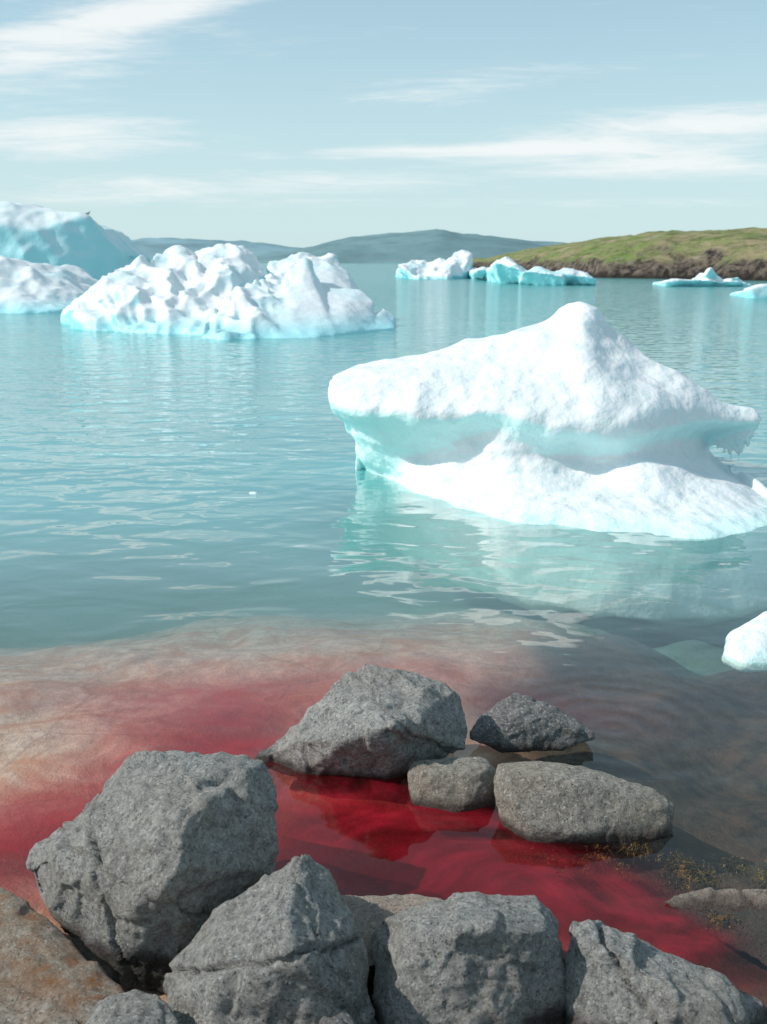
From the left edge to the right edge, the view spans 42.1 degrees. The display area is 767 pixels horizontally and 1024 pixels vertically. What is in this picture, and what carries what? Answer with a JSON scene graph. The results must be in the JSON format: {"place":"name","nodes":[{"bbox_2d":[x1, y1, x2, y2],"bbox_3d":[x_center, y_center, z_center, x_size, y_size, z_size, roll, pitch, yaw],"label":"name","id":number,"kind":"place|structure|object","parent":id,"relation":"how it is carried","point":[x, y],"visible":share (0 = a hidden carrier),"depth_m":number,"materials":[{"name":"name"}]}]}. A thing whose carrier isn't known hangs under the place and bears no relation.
{"place":"outdoors","nodes":[
{"label":"outdoors","id":0,"kind":"place"},
{"bbox_2d":[131,238,300,258],"bbox_3d":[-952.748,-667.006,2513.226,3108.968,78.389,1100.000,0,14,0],"label":"hill","id":1,"kind":"structure","parent":0,"point":[152,247],"depth_m":2269.88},
{"bbox_2d":[0,545,766,1023],"bbox_3d":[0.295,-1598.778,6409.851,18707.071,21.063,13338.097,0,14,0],"label":"ground","id":2,"kind":"structure","parent":0,"point":[102,681],"depth_m":4.23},
{"bbox_2d":[0,887,125,1023],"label":"boulder","id":3,"kind":"object","parent":2,"relation":"on","point":[50,973],"visible":0.9,"depth_m":2.22,"materials":[{"name":"stone"}]},
{"bbox_2d":[85,990,179,1023],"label":"boulder","id":4,"kind":"object","parent":2,"relation":"on","point":[135,1007],"visible":1,"depth_m":2.04,"materials":[{"name":"grey stone"}]},
{"bbox_2d":[27,749,278,994],"bbox_3d":[-0.590,0.883,2.582,0.535,0.527,0.603,-13,19,-42],"label":"boulder","id":5,"kind":"object","parent":2,"relation":"on","point":[143,865],"visible":0.94,"depth_m":2.39,"materials":[{"name":"grey stone"}]},
{"bbox_2d":[163,854,375,1023],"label":"boulder","id":6,"kind":"object","parent":2,"relation":"on","point":[285,945],"visible":0.99,"depth_m":2.10,"materials":[{"name":"grey stone"}]},
{"bbox_2d":[319,1006,353,1023],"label":"boulder","id":7,"kind":"object","parent":6,"relation":"on","point":[343,1015],"visible":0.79,"depth_m":2.02,"materials":[{"name":"stone"}]},
{"bbox_2d":[255,664,467,789],"bbox_3d":[-0.037,0.721,3.375,0.652,0.417,0.581,8,16,30],"label":"boulder","id":8,"kind":"object","parent":2,"relation":"on","point":[366,726],"visible":0.98,"depth_m":3.19,"materials":[{"name":"grey stone"}]},
{"bbox_2d":[342,894,444,965],"bbox_3d":[0.046,1.025,2.430,0.544,0.146,0.350,0,14,0],"label":"boulder","id":9,"kind":"object","parent":2,"relation":"on","point":[370,913],"visible":0.14,"depth_m":2.42,"materials":[{"name":"stone"}]},
{"bbox_2d":[408,756,495,829],"bbox_3d":[0.212,0.877,3.131,0.275,0.230,0.304,0,14,0],"label":"boulder","id":10,"kind":"object","parent":2,"relation":"on","point":[459,786],"visible":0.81,"depth_m":3.01,"materials":[{"name":"beige stone"}]},
{"bbox_2d":[370,892,565,1023],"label":"boulder","id":11,"kind":"object","parent":2,"relation":"on","point":[469,958],"visible":0.99,"depth_m":2.12,"materials":[{"name":"grey stone"}]},
{"bbox_2d":[469,693,594,752],"bbox_3d":[0.505,0.725,3.433,0.428,0.200,0.212,0,14,0],"label":"boulder","id":12,"kind":"object","parent":2,"relation":"on","point":[516,722],"visible":1,"depth_m":3.36,"materials":[{"name":"stone"}]},
{"bbox_2d":[494,761,674,849],"bbox_3d":[0.591,0.874,2.994,0.529,0.269,0.374,0,14,0],"label":"boulder","id":13,"kind":"object","parent":2,"relation":"on","point":[549,805],"visible":0.98,"depth_m":2.86,"materials":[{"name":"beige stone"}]},
{"bbox_2d":[516,841,654,884],"bbox_3d":[0.568,0.969,2.774,0.399,0.036,0.235,0,14,0],"label":"seaweed","id":14,"kind":"object","parent":13,"relation":"on","point":[600,864],"visible":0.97,"depth_m":2.75,"materials":[{"name":"brown plant"}]},
{"bbox_2d":[564,919,766,1023],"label":"boulder","id":15,"kind":"object","parent":2,"relation":"on","point":[614,975],"visible":1,"depth_m":2.14,"materials":[{"name":"grey stone"}]},
{"bbox_2d":[665,887,766,965],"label":"boulder","id":16,"kind":"object","parent":2,"relation":"on","point":[748,907],"visible":0.97,"depth_m":2.53,"materials":[{"name":"stone"}]},
{"bbox_2d":[648,849,766,939],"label":"seaweed","id":17,"kind":"object","parent":16,"relation":"on","point":[697,875],"visible":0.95,"depth_m":2.69,"materials":[{"name":"brown plant"}]},
{"bbox_2d":[0,263,766,950],"bbox_3d":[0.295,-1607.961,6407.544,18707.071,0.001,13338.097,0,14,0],"label":"water","id":18,"kind":"structure","parent":0,"point":[136,447],"depth_m":8.15,"materials":[{"name":"blue liquid"}]},
{"bbox_2d":[0,255,97,313],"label":"iceberg","id":19,"kind":"object","parent":18,"relation":"on","point":[29,287],"visible":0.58,"depth_m":33.99,"materials":[{"name":"white ice"}]},
{"bbox_2d":[0,200,152,279],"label":"iceberg","id":20,"kind":"object","parent":18,"relation":"on","point":[36,233],"visible":0.38,"depth_m":47.40,"materials":[{"name":"ice"}]},
{"bbox_2d":[61,245,395,339],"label":"iceberg","id":21,"kind":"object","parent":18,"relation":"on","point":[228,292],"visible":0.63,"depth_m":24.46,"materials":[{"name":"white ice"}]},
{"bbox_2d":[396,250,472,278],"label":"iceberg","id":22,"kind":"object","parent":18,"relation":"on","point":[458,265],"visible":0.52,"depth_m":97.26,"materials":[{"name":"white ice"}]},
{"bbox_2d":[470,257,596,284],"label":"iceberg","id":23,"kind":"object","parent":18,"relation":"on","point":[505,270],"visible":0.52,"depth_m":70.95,"materials":[{"name":"ice"}]},
{"bbox_2d":[327,302,766,627],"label":"iceberg","id":24,"kind":"object","parent":18,"relation":"on","point":[579,415],"visible":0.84,"depth_m":6.79,"materials":[{"name":"white ice"}]},
{"bbox_2d":[653,267,751,286],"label":"iceberg","id":25,"kind":"object","parent":18,"relation":"on","point":[708,277],"visible":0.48,"depth_m":66.48,"materials":[{"name":"ice"}]},
{"bbox_2d":[721,611,766,671],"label":"ice chunk","id":26,"kind":"object","parent":18,"relation":"on","point":[745,648],"visible":1,"depth_m":4.16,"materials":[{"name":"white ice"}]},
{"bbox_2d":[729,284,766,297],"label":"iceberg","id":27,"kind":"object","parent":18,"relation":"on","point":[758,291],"visible":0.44,"depth_m":44.99,"materials":[{"name":"teal ice"}]},
{"bbox_2d":[0,0,766,247],"label":"sky","id":28,"kind":"structure","parent":0,"point":[289,123],"materials":[{"name":"blue"}]},
{"bbox_2d":[256,229,563,262],"bbox_3d":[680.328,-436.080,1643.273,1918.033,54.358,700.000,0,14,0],"label":"hill","id":29,"kind":"structure","parent":0,"point":[426,245],"depth_m":1400.92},
{"bbox_2d":[473,227,766,280],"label":"headland","id":30,"kind":"structure","parent":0,"point":[741,253],"depth_m":101.35,"materials":[{"name":"green plant"}]}
]}

